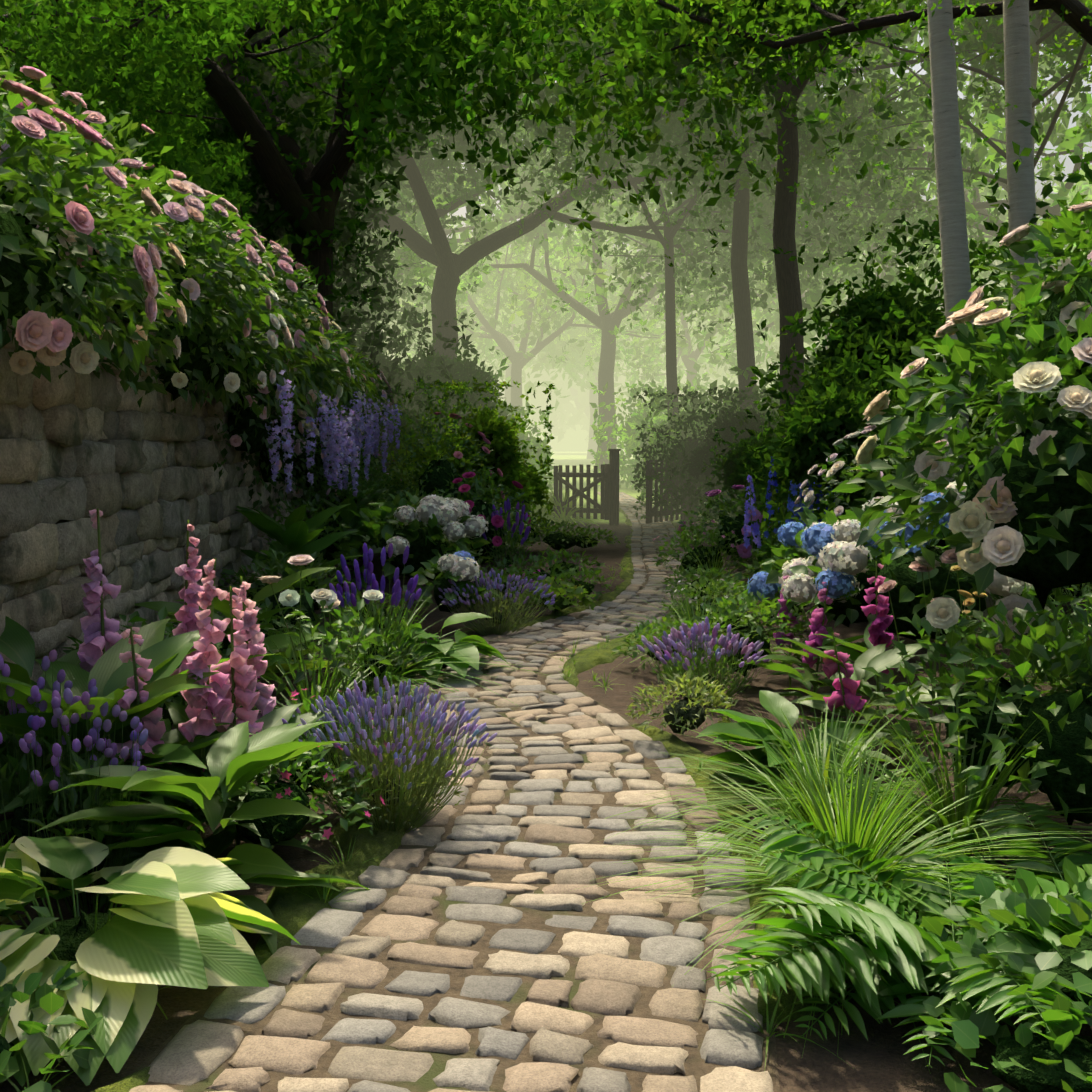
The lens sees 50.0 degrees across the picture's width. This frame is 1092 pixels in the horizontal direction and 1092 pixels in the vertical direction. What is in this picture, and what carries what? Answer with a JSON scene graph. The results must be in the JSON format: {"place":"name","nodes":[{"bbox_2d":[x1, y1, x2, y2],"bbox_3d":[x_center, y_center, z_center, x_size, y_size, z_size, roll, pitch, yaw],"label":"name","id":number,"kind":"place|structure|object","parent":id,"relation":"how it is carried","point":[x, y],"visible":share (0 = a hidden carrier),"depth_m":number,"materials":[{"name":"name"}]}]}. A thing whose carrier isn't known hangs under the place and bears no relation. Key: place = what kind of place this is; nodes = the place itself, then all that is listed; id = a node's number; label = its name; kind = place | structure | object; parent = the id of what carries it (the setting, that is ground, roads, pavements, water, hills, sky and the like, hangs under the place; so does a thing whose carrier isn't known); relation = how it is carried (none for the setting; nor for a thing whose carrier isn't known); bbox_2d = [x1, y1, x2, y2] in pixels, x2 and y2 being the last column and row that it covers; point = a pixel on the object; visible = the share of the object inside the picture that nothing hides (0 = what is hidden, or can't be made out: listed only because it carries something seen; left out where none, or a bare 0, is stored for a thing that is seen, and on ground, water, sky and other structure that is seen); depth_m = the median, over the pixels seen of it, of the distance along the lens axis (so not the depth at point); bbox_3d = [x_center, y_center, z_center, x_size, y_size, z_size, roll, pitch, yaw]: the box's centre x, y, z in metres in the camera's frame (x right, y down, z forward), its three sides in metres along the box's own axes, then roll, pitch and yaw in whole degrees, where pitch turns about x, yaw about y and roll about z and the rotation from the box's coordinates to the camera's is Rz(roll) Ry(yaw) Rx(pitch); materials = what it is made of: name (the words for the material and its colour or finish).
{"place":"outdoors","nodes":[
{"label":"outdoors","id":0,"kind":"place"},
{"bbox_2d":[0,452,1091,1091],"bbox_3d":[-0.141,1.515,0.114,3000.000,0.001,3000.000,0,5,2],"label":"ground","id":1,"kind":"structure","parent":0,"point":[878,1060],"depth_m":4.64,"materials":[{"name":"brown soil"}]},
{"bbox_2d":[0,291,339,778],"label":"stone wall","id":2,"kind":"structure","parent":1,"relation":"on","point":[75,447],"depth_m":6.25,"materials":[{"name":"grey stone"}]},
{"bbox_2d":[129,492,779,1091],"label":"path cobbles","id":3,"kind":"object","parent":1,"relation":"on","point":[611,974],"visible":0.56,"depth_m":3.55,"materials":[{"name":"beige stone"}]},
{"bbox_2d":[91,508,838,1091],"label":"moss edges","id":4,"kind":"object","parent":1,"relation":"on","point":[295,912],"visible":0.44,"depth_m":4.31,"materials":[{"name":"green plant"}]},
{"bbox_2d":[0,47,1091,1091],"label":"flowering plants","id":5,"kind":"object","parent":1,"relation":"on","point":[972,938],"depth_m":4.41,"materials":[{"name":"green plant"}]},
{"bbox_2d":[0,0,1091,637],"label":"tree foliage","id":6,"kind":"object","parent":1,"relation":"on","point":[506,66],"visible":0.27,"depth_m":16.42,"materials":[{"name":"green plant"}]},
{"bbox_2d":[0,142,1091,1091],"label":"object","id":7,"kind":"object","parent":1,"relation":"on","point":[1044,571],"visible":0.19,"depth_m":4.63,"materials":[{"name":"plant"}]},
{"bbox_2d":[0,0,1091,505],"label":"tree trunks","id":8,"kind":"object","parent":1,"relation":"on","point":[272,164],"visible":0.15,"depth_m":22.36,"materials":[{"name":"brown plant"}]},
{"bbox_2d":[553,439,698,524],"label":"wooden gate","id":9,"kind":"structure","parent":1,"relation":"on","point":[607,477],"depth_m":20.95,"materials":[{"name":"brown wood"}]},
{"bbox_2d":[713,0,1091,621],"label":"tree trunks","id":10,"kind":"object","parent":1,"relation":"on","point":[1020,67],"visible":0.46,"depth_m":9.82,"materials":[{"name":"grey plant"}]},
{"bbox_2d":[433,2,1091,297],"label":"sky","id":11,"kind":"structure","parent":0,"point":[1068,164],"materials":[{"name":"white"}]}
]}

